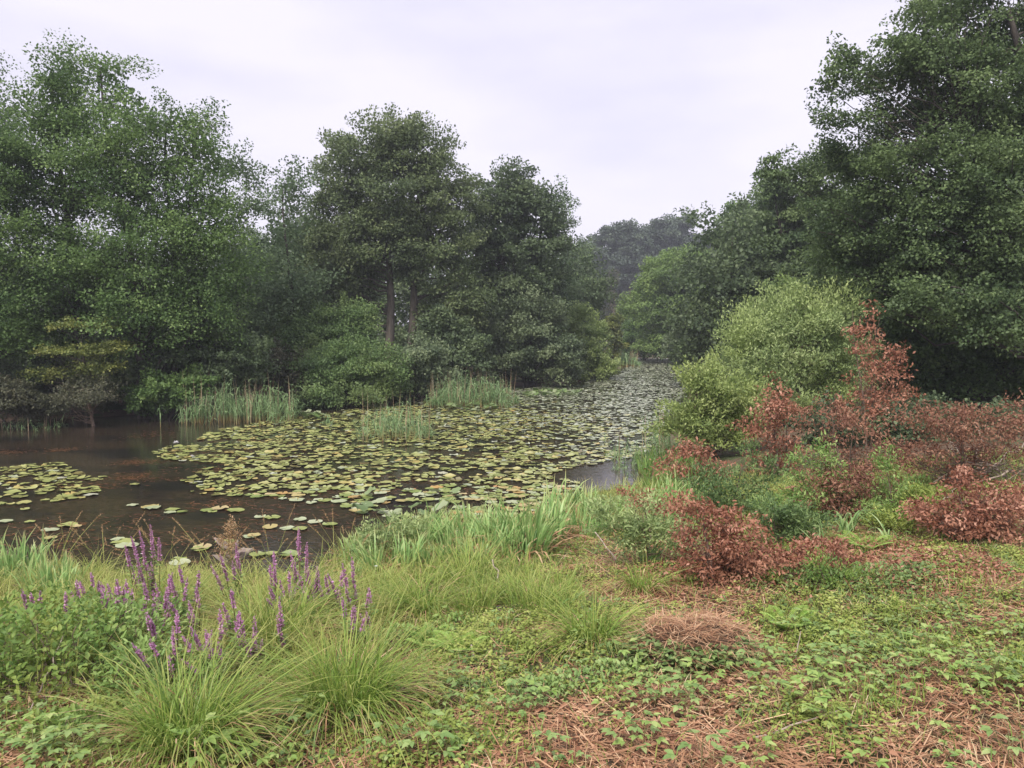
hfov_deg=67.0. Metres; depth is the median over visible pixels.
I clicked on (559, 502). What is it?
sedge tuft
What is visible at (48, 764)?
young sprout
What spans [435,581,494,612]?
fine grass tuft
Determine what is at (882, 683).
young sprout
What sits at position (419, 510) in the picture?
raised lily leaf
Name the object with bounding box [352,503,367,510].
raised lily leaf
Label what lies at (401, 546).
sedge tuft
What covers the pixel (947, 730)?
young sprout
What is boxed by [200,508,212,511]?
lily pad
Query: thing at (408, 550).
sedge tuft
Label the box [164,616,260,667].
fine grass tuft
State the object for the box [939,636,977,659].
young sprout
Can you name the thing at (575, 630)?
young sprout
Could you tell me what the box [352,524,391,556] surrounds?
sedge tuft
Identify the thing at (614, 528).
sedge tuft
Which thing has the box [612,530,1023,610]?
fallen red leaves
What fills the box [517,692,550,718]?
young sprout
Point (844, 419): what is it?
withered bush
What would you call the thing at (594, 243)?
thin tree
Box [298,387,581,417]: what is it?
raised lily leaves
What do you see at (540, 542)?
sedge tuft
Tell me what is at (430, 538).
sedge tuft
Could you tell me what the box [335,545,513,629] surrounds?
grass tussock
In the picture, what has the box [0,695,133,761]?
bramble sprawl
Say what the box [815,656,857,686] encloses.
young sprout
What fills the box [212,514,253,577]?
dock plant
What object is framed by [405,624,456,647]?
fern
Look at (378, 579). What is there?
fine grass tuft
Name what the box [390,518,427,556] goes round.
sedge tuft
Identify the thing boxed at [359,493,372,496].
lily pad
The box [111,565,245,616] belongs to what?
fine grass tuft
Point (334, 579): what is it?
fine grass tuft
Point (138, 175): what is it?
alder tree
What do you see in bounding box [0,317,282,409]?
bush
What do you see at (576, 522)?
sedge tuft
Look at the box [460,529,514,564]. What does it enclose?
fine grass tuft
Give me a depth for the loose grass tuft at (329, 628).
6.41 m
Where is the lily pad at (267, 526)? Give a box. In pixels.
[262,524,277,528]
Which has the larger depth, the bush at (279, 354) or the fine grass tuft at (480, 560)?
the bush at (279, 354)
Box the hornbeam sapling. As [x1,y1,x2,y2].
[15,314,142,423]
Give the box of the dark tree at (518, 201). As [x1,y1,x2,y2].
[451,154,580,382]
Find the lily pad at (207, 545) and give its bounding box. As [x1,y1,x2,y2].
[193,542,211,548]
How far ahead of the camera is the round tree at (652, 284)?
77.96 m
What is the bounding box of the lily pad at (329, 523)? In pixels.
[322,522,337,524]
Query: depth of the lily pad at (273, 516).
13.36 m
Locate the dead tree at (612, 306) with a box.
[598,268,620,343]
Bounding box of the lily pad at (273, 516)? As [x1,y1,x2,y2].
[264,515,280,518]
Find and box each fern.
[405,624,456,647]
[426,630,488,653]
[760,605,817,629]
[835,530,892,550]
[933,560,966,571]
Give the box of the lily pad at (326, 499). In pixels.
[318,498,331,501]
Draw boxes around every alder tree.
[0,27,159,417]
[0,118,68,366]
[33,46,234,418]
[136,86,274,416]
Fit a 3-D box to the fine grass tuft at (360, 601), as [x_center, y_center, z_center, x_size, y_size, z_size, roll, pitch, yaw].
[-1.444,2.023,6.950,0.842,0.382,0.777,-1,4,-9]
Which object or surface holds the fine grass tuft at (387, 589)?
on the ground at (120, 410)
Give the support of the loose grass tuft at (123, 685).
on the ground at (120, 410)
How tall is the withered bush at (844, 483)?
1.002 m
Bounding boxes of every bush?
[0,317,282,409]
[0,373,72,428]
[32,372,131,425]
[120,362,221,419]
[226,336,323,405]
[239,290,385,380]
[277,326,414,410]
[388,329,468,401]
[389,302,499,390]
[466,284,589,387]
[550,298,624,380]
[602,310,630,359]
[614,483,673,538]
[619,313,667,359]
[642,347,773,457]
[644,434,736,491]
[656,322,717,363]
[658,483,803,593]
[703,270,889,425]
[724,370,810,474]
[761,531,891,574]
[780,386,921,495]
[786,462,900,520]
[819,299,925,466]
[865,390,1023,488]
[896,459,1023,546]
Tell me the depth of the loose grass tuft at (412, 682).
5.09 m
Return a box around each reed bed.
[1,413,73,431]
[158,371,305,427]
[320,415,333,424]
[353,390,443,444]
[425,370,521,409]
[604,432,672,480]
[611,348,642,367]
[637,408,701,461]
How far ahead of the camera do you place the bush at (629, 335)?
86.98 m
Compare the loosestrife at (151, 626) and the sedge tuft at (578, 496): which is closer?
the loosestrife at (151, 626)
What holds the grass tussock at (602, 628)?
on the ground at (120, 410)
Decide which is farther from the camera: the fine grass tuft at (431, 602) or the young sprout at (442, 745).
the fine grass tuft at (431, 602)
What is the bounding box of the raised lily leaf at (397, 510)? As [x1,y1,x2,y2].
[388,508,401,515]
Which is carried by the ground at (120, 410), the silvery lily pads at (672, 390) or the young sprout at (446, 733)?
the young sprout at (446, 733)
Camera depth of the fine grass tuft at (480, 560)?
8.50 m
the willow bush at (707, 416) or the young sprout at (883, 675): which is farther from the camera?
the willow bush at (707, 416)
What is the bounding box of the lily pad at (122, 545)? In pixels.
[115,542,139,547]
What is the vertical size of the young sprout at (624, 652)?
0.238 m
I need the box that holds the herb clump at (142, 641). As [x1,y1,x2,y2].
[35,589,198,710]
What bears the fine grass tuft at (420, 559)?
on the ground at (120, 410)
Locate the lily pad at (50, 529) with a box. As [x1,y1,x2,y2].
[41,528,58,530]
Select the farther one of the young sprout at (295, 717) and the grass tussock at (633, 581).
the grass tussock at (633, 581)
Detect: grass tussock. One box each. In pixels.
[2,589,394,767]
[86,551,248,634]
[155,555,524,767]
[165,539,402,675]
[218,541,420,616]
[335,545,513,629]
[500,575,672,670]
[590,545,693,604]
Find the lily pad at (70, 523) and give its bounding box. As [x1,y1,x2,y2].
[57,522,77,526]
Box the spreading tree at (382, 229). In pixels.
[281,102,504,356]
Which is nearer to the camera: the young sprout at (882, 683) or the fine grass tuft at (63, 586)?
the young sprout at (882, 683)
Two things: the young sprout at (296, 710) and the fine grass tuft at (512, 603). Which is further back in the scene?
the fine grass tuft at (512, 603)
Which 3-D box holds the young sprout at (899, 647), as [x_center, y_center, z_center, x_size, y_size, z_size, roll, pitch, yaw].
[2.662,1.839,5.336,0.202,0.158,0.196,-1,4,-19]
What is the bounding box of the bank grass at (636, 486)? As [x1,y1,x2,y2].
[0,446,1022,694]
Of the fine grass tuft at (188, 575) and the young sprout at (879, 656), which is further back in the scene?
the fine grass tuft at (188, 575)
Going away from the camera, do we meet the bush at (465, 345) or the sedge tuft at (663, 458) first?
the sedge tuft at (663, 458)
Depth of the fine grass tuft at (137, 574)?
8.77 m
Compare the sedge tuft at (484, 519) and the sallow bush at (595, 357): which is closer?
the sedge tuft at (484, 519)
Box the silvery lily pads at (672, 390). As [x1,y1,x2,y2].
[0,358,694,495]
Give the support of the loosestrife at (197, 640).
on the ground at (120, 410)
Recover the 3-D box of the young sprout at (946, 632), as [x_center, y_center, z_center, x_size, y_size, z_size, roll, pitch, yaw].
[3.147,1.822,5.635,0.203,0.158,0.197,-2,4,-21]
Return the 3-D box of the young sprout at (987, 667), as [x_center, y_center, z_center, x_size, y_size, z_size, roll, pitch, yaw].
[2.888,1.735,4.667,0.277,0.228,0.297,2,4,25]
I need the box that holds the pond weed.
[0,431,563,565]
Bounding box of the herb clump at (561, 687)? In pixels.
[504,656,675,708]
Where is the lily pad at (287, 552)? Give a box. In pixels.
[279,549,300,555]
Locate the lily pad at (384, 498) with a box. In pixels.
[378,497,391,500]
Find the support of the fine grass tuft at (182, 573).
on the ground at (120, 410)
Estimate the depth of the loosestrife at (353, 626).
6.02 m
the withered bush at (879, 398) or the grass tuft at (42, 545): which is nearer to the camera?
the grass tuft at (42, 545)
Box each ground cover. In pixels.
[0,452,1023,767]
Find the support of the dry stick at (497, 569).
on the ground at (120, 410)
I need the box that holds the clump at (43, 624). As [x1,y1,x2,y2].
[0,580,148,713]
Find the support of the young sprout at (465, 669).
on the ground at (120, 410)
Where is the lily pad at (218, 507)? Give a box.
[212,505,228,509]
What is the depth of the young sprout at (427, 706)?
4.75 m
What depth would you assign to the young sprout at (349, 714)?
4.58 m
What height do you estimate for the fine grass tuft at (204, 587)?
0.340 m
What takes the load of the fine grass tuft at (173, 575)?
on the ground at (120, 410)
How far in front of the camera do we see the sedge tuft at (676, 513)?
10.89 m
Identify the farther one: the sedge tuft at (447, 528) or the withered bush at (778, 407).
the withered bush at (778, 407)
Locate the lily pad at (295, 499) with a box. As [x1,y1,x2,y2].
[289,497,304,500]
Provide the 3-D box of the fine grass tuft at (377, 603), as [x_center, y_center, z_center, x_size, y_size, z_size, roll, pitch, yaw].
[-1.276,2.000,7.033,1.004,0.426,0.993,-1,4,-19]
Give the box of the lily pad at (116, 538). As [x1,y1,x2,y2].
[110,537,124,540]
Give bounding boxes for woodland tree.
[1,263,34,365]
[6,256,56,365]
[19,232,131,367]
[89,251,171,356]
[159,230,304,379]
[240,222,303,272]
[242,245,301,338]
[277,247,378,339]
[368,264,407,346]
[371,241,472,362]
[430,249,496,363]
[515,236,623,362]
[658,192,806,382]
[828,213,935,366]
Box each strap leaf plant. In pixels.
[113,635,195,700]
[613,541,666,564]
[664,519,704,552]
[799,519,853,548]
[827,502,885,535]
[860,512,914,541]
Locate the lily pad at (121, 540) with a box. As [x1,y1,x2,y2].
[111,538,134,544]
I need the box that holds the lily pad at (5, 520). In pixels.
[0,519,12,521]
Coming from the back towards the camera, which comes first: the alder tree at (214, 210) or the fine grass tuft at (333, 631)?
the alder tree at (214, 210)
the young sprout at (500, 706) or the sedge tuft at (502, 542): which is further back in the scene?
the sedge tuft at (502, 542)
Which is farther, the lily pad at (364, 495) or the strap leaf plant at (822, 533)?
the lily pad at (364, 495)
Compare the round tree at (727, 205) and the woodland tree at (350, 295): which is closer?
the woodland tree at (350, 295)
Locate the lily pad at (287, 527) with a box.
[280,525,293,529]
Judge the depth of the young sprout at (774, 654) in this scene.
5.34 m
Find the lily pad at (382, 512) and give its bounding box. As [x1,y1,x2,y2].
[377,510,391,513]
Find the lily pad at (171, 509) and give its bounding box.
[165,507,180,510]
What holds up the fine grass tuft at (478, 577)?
on the ground at (120, 410)
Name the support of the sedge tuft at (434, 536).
on the ground at (120, 410)
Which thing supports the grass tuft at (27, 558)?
on the ground at (120, 410)
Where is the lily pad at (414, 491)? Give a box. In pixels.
[409,489,421,492]
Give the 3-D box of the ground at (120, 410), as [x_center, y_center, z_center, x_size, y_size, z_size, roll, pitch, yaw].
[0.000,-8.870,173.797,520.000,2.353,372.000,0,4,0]
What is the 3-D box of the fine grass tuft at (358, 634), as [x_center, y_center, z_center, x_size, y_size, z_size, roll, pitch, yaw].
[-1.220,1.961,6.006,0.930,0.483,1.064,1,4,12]
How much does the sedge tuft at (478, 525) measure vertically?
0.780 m
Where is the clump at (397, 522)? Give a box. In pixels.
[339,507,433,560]
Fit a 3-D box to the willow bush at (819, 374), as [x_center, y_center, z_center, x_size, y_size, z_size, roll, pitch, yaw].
[8.042,-0.833,22.019,5.311,4.729,3.713,0,4,0]
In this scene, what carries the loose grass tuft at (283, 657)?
on the ground at (120, 410)
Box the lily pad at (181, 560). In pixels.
[169,558,189,564]
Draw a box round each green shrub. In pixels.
[580,485,700,563]
[674,437,791,516]
[736,485,841,544]
[747,430,865,515]
[797,547,878,595]
[851,437,943,527]
[854,479,954,534]
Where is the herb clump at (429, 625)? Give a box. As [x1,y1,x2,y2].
[377,610,488,655]
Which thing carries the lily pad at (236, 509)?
on the pond water at (95, 450)
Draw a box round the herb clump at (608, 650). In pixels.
[584,641,644,676]
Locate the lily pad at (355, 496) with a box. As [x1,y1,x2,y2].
[348,495,360,497]
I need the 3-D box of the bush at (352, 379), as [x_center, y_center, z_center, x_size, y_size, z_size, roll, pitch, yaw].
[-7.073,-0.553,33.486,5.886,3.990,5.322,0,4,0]
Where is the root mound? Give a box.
[617,604,772,674]
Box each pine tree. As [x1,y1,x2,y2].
[586,217,657,320]
[600,223,648,319]
[641,213,698,281]
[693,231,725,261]
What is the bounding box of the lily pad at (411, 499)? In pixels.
[405,497,418,500]
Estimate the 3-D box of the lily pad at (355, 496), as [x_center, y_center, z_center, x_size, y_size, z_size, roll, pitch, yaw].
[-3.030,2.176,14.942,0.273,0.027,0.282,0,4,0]
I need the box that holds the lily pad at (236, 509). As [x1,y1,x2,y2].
[227,508,244,511]
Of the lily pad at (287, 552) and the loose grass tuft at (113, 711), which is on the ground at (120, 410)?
the loose grass tuft at (113, 711)
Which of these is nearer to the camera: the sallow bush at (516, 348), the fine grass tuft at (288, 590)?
the fine grass tuft at (288, 590)
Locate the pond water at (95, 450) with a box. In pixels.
[0,356,694,576]
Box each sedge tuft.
[315,531,358,570]
[323,524,394,580]
[324,526,386,564]
[328,530,362,558]
[333,533,396,585]
[337,550,371,581]
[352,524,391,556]
[357,535,422,570]
[371,544,390,569]
[377,532,423,574]
[378,504,404,536]
[383,524,448,568]
[384,525,413,558]
[384,529,408,552]
[385,508,446,556]
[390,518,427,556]
[391,527,438,570]
[404,494,453,534]
[405,508,457,556]
[416,503,459,541]
[417,509,475,549]
[419,545,450,567]
[422,518,456,553]
[430,531,469,563]
[432,508,466,531]
[440,495,516,532]
[443,496,556,554]
[443,509,475,549]
[443,513,480,545]
[445,538,470,560]
[449,537,497,559]
[450,507,476,536]
[451,507,502,546]
[452,504,500,547]
[453,506,493,549]
[458,502,492,525]
[468,494,495,536]
[468,517,520,557]
[469,487,573,560]
[473,491,511,528]
[473,511,533,563]
[474,488,563,566]
[476,530,507,559]
[479,519,539,563]
[480,502,550,551]
[484,506,577,559]
[490,505,592,560]
[490,513,566,564]
[507,488,586,544]
[521,476,611,546]
[533,494,591,538]
[538,471,600,514]
[542,498,585,546]
[545,488,587,517]
[561,508,611,542]
[565,481,602,518]
[568,486,629,534]
[568,512,586,531]
[569,498,585,523]
[570,478,583,508]
[571,483,591,517]
[578,504,619,535]
[590,497,629,537]
[593,492,623,518]
[607,491,639,515]
[615,478,638,501]
[628,483,671,516]
[630,470,685,518]
[634,448,643,462]
[634,451,652,473]
[637,450,658,476]
[639,464,657,490]
[641,472,669,490]
[644,464,706,515]
[647,441,662,464]
[653,444,671,460]
[656,461,680,487]
[659,472,681,496]
[659,489,693,524]
[660,488,690,525]
[661,466,713,505]
[663,477,695,504]
[664,442,686,461]
[665,457,681,477]
[668,450,690,469]
[668,460,693,485]
[673,493,710,524]
[688,459,707,487]
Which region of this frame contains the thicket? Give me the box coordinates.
[782,387,1023,449]
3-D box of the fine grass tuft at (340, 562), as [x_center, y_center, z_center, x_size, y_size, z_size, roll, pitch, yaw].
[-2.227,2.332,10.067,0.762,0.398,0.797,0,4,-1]
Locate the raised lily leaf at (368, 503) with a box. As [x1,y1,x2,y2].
[361,501,372,506]
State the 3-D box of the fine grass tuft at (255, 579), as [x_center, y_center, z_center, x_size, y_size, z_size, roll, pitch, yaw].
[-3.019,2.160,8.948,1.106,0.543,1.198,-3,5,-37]
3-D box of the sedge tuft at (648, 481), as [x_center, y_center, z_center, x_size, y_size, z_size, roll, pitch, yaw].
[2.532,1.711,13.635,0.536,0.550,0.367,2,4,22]
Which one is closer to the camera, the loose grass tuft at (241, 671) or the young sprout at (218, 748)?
the young sprout at (218, 748)
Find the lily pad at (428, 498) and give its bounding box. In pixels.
[422,497,434,500]
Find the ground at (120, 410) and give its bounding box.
[0,340,1023,767]
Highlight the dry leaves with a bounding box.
[0,460,1023,767]
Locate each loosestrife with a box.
[21,589,46,628]
[59,593,70,653]
[70,572,101,608]
[73,579,84,611]
[98,588,146,636]
[99,579,137,624]
[125,545,141,597]
[130,525,173,605]
[132,610,212,691]
[139,582,173,643]
[140,576,190,636]
[143,612,164,672]
[166,587,207,640]
[168,565,203,619]
[181,609,243,691]
[210,543,245,603]
[217,588,240,651]
[231,616,266,677]
[267,551,300,609]
[267,571,299,615]
[271,601,291,662]
[290,527,312,596]
[296,566,322,617]
[318,572,346,624]
[327,557,370,625]
[337,597,369,656]
[359,587,377,638]
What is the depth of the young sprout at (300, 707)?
4.58 m
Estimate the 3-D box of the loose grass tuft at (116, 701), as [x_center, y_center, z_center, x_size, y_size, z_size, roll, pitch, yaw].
[-2.421,1.978,4.743,1.015,0.368,1.203,-1,4,-11]
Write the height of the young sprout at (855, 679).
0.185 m
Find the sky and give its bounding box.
[0,0,1022,331]
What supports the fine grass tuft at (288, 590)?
on the ground at (120, 410)
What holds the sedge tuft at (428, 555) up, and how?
on the ground at (120, 410)
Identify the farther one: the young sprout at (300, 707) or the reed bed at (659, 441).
the reed bed at (659, 441)
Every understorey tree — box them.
[761,251,985,396]
[840,274,1023,407]
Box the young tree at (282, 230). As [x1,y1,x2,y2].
[215,154,346,379]
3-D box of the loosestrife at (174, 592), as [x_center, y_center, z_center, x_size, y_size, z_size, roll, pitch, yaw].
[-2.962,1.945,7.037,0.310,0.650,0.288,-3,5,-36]
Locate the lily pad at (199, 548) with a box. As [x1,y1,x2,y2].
[190,546,208,550]
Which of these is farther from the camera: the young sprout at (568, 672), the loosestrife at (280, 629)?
the loosestrife at (280, 629)
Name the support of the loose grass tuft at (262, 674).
on the ground at (120, 410)
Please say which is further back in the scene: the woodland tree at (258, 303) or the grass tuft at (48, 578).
the woodland tree at (258, 303)
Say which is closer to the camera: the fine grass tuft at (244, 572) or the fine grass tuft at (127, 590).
the fine grass tuft at (127, 590)
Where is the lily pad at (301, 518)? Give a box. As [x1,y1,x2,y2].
[293,517,306,520]
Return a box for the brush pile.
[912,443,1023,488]
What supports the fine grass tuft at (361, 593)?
on the ground at (120, 410)
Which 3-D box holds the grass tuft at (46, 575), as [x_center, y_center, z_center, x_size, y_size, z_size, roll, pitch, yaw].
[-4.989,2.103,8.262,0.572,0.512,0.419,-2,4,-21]
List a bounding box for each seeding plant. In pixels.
[2,511,100,575]
[60,511,144,577]
[104,519,209,576]
[169,518,247,579]
[228,504,295,581]
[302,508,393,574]
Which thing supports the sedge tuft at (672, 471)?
on the ground at (120, 410)
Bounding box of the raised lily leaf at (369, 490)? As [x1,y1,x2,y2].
[364,486,375,494]
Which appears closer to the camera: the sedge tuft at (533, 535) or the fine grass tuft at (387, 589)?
the fine grass tuft at (387, 589)
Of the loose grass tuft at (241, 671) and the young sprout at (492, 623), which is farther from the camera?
the young sprout at (492, 623)
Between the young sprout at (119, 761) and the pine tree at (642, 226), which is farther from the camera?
the pine tree at (642, 226)
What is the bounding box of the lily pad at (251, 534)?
[247,533,260,535]
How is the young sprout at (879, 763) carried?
on the ground at (120, 410)
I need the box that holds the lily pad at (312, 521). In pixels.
[308,519,322,522]
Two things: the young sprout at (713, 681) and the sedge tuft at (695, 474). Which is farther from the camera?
the sedge tuft at (695, 474)
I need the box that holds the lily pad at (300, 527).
[292,526,306,529]
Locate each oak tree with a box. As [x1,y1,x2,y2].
[750,142,903,398]
[788,0,1023,358]
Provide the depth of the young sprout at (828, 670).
4.89 m
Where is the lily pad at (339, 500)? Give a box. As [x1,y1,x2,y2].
[331,499,346,502]
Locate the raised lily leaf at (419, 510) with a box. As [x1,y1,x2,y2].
[418,509,429,515]
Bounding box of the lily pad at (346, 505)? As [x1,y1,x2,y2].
[340,504,352,506]
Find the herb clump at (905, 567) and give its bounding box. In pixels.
[765,560,951,602]
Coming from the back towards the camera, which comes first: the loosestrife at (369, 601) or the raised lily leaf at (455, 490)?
the raised lily leaf at (455, 490)
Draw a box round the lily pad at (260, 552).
[249,551,264,555]
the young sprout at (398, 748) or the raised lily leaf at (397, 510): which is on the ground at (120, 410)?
the young sprout at (398, 748)
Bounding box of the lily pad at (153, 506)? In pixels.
[144,505,160,508]
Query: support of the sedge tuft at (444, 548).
on the ground at (120, 410)
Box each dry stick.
[30,636,62,708]
[492,559,505,594]
[595,532,615,559]
[734,702,871,745]
[951,449,1005,478]
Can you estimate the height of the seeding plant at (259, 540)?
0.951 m
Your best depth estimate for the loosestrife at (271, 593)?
6.74 m
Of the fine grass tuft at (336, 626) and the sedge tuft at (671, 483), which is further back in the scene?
the sedge tuft at (671, 483)
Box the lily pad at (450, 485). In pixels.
[444,483,456,486]
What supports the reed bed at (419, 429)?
in the pond water at (95, 450)
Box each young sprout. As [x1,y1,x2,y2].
[0,695,21,718]
[0,720,16,740]
[0,723,38,752]
[5,724,56,761]
[14,729,41,748]
[14,732,75,767]
[15,707,80,738]
[17,750,41,765]
[23,715,64,747]
[26,748,72,766]
[29,716,112,767]
[39,725,94,767]
[55,714,88,744]
[77,731,133,765]
[87,711,124,737]
[108,756,133,767]
[122,690,164,722]
[166,723,205,749]
[169,712,237,767]
[202,746,225,767]
[211,738,235,763]
[216,690,259,727]
[216,740,253,767]
[219,747,253,762]
[234,739,276,765]
[238,706,286,741]
[263,737,286,753]
[263,746,296,767]
[264,698,322,734]
[269,714,300,734]
[274,740,297,758]
[277,694,316,726]
[277,737,306,752]
[289,693,341,724]
[313,749,333,766]
[329,700,358,726]
[346,704,378,732]
[362,722,411,762]
[385,743,402,765]
[386,740,411,757]
[395,709,464,759]
[404,685,427,702]
[411,702,432,715]
[420,668,443,687]
[421,722,460,745]
[423,700,450,720]
[428,735,463,759]
[433,605,458,623]
[438,669,465,687]
[438,742,457,756]
[439,666,477,696]
[443,682,479,710]
[443,714,460,729]
[443,723,464,737]
[452,738,484,764]
[467,694,497,720]
[472,689,490,707]
[486,671,543,707]
[490,608,520,630]
[494,696,523,717]
[501,678,527,698]
[510,689,546,717]
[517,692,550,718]
[522,680,561,701]
[532,730,571,759]
[556,655,589,681]
[557,668,578,679]
[561,639,585,655]
[568,750,591,767]
[570,628,591,645]
[576,614,599,632]
[591,682,630,704]
[599,710,660,752]
[608,638,643,669]
[612,715,673,745]
[625,661,655,684]
[626,681,659,706]
[629,678,667,700]
[632,676,650,690]
[632,710,661,739]
[640,685,663,704]
[652,669,695,705]
[660,662,691,680]
[662,669,678,686]
[662,674,709,712]
[663,722,735,767]
[677,673,695,685]
[677,696,694,710]
[679,657,725,695]
[679,673,699,683]
[679,711,696,721]
[688,678,719,696]
[695,646,726,668]
[699,649,727,669]
[711,652,743,676]
[726,684,767,707]
[732,736,778,767]
[735,645,783,683]
[741,631,761,659]
[744,658,775,677]
[749,667,792,697]
[751,635,789,661]
[756,630,780,645]
[756,642,792,666]
[777,607,811,632]
[781,677,830,713]
[787,653,804,664]
[790,657,843,693]
[800,655,842,687]
[802,696,850,729]
[805,643,866,688]
[807,669,837,685]
[809,642,842,664]
[810,648,835,666]
[810,674,846,701]
[814,624,836,641]
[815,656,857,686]
[819,630,869,666]
[823,619,855,641]
[830,682,857,697]
[841,669,874,698]
[841,737,889,767]
[848,625,890,654]
[857,639,890,657]
[859,671,887,692]
[870,677,896,692]
[872,625,892,639]
[872,685,897,701]
[876,663,916,684]
[881,651,910,674]
[884,652,925,681]
[885,639,905,653]
[895,639,928,664]
[900,675,946,705]
[901,623,955,657]
[906,644,951,673]
[907,631,933,647]
[908,647,967,679]
[910,708,949,744]
[924,666,955,683]
[930,600,949,614]
[931,749,964,764]
[932,623,961,636]
[937,611,982,632]
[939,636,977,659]
[940,649,974,669]
[940,725,961,738]
[946,749,983,767]
[947,662,992,695]
[960,642,995,661]
[963,648,1023,687]
[963,687,1000,716]
[964,652,1015,690]
[973,658,1015,686]
[979,713,1023,759]
[984,612,1023,643]
[989,621,1017,640]
[998,605,1022,619]
[1004,698,1023,708]
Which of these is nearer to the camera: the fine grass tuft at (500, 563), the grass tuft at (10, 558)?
the fine grass tuft at (500, 563)
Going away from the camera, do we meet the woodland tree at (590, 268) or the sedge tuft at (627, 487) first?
the sedge tuft at (627, 487)
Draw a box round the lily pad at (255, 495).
[250,494,264,497]
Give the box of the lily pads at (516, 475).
[0,391,662,509]
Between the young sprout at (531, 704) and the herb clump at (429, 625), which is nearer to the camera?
the young sprout at (531, 704)
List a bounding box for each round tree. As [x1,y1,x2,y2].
[179,205,393,331]
[560,243,604,317]
[614,241,710,362]
[690,213,740,349]
[720,160,856,380]
[720,186,787,368]
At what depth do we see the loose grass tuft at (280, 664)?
5.63 m
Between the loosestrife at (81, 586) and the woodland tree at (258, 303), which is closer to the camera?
the loosestrife at (81, 586)
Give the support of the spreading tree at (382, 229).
on the ground at (120, 410)
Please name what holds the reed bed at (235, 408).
in the pond water at (95, 450)
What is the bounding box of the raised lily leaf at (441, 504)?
[432,499,447,510]
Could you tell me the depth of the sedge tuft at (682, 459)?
16.48 m
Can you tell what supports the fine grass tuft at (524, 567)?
on the ground at (120, 410)
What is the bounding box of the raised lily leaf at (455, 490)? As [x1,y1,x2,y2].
[450,487,460,493]
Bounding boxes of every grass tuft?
[0,527,35,573]
[0,529,18,566]
[0,533,50,582]
[0,534,26,583]
[0,540,35,569]
[0,547,85,589]
[0,561,24,595]
[0,568,28,599]
[0,577,77,615]
[3,573,44,613]
[3,596,134,644]
[4,558,116,611]
[4,563,71,591]
[4,571,109,611]
[7,544,36,565]
[8,529,57,574]
[8,556,59,591]
[15,623,232,736]
[20,548,82,588]
[20,560,69,594]
[20,566,148,595]
[20,572,83,599]
[22,667,206,754]
[30,550,79,597]
[30,646,199,742]
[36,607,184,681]
[42,534,124,583]
[50,554,96,584]
[56,553,126,583]
[57,549,171,603]
[59,656,156,712]
[70,562,125,587]
[71,564,128,587]
[74,571,203,599]
[84,562,191,609]
[89,570,146,593]
[99,558,177,586]
[108,570,193,602]
[110,661,203,700]
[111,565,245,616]
[112,569,210,601]
[119,557,225,587]
[122,573,223,616]
[124,560,202,593]
[142,552,214,587]
[147,559,221,602]
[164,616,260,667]
[165,551,242,591]
[172,615,270,656]
[174,601,247,633]
[181,560,299,624]
[181,578,218,595]
[185,588,344,661]
[187,637,274,687]
[191,569,252,606]
[196,550,266,589]
[196,589,326,665]
[196,644,323,693]
[199,584,283,637]
[206,581,320,646]
[206,586,268,617]
[210,546,304,588]
[221,664,304,725]
[222,551,356,616]
[222,621,303,695]
[226,629,315,706]
[228,603,342,671]
[235,640,319,686]
[236,569,287,603]
[243,626,328,698]
[245,577,312,613]
[246,570,286,591]
[253,589,323,626]
[259,620,357,661]
[262,626,351,673]
[262,627,361,672]
[263,563,327,584]
[268,595,398,663]
[276,608,388,659]
[285,563,359,601]
[293,606,373,646]
[296,587,374,633]
[299,600,397,637]
[304,543,342,569]
[305,603,419,660]
[305,617,462,689]
[315,577,425,640]
[318,551,419,589]
[318,580,412,619]
[319,550,361,569]
[321,561,387,594]
[322,591,388,620]
[329,615,398,654]
[330,576,392,607]
[334,555,384,576]
[340,576,422,625]
[348,552,419,591]
[350,556,420,597]
[354,650,437,705]
[358,573,428,610]
[358,586,423,626]
[370,550,415,582]
[375,570,424,595]
[388,610,435,656]
[393,616,490,659]
[397,575,467,621]
[403,639,465,674]
[405,547,435,569]
[406,590,441,621]
[406,602,469,629]
[407,552,446,583]
[413,550,449,577]
[415,536,513,598]
[415,554,444,572]
[416,535,506,576]
[416,560,461,591]
[419,556,472,588]
[430,565,514,622]
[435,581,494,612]
[436,558,489,596]
[436,567,486,589]
[439,541,498,569]
[441,560,523,613]
[444,535,522,584]
[445,557,525,595]
[450,545,501,572]
[457,562,540,616]
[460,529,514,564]
[468,551,557,589]
[468,551,580,621]
[470,545,517,579]
[473,534,562,581]
[475,564,557,603]
[479,546,522,576]
[480,568,534,598]
[483,559,558,603]
[484,568,545,601]
[485,557,587,626]
[485,566,555,595]
[490,558,542,582]
[506,568,566,604]
[513,581,588,624]
[520,552,607,596]
[520,568,600,609]
[525,581,582,606]
[535,583,594,618]
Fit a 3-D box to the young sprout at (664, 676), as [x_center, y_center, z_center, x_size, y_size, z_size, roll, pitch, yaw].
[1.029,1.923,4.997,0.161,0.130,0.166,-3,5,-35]
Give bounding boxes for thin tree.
[0,50,41,218]
[201,137,304,399]
[538,173,599,306]
[575,236,605,269]
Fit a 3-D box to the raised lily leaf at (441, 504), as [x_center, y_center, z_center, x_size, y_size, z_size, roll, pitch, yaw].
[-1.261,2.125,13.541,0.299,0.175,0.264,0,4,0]
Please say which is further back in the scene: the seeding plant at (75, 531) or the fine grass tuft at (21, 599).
the seeding plant at (75, 531)
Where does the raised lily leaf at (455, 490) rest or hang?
on the lily pad
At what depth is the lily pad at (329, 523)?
12.84 m

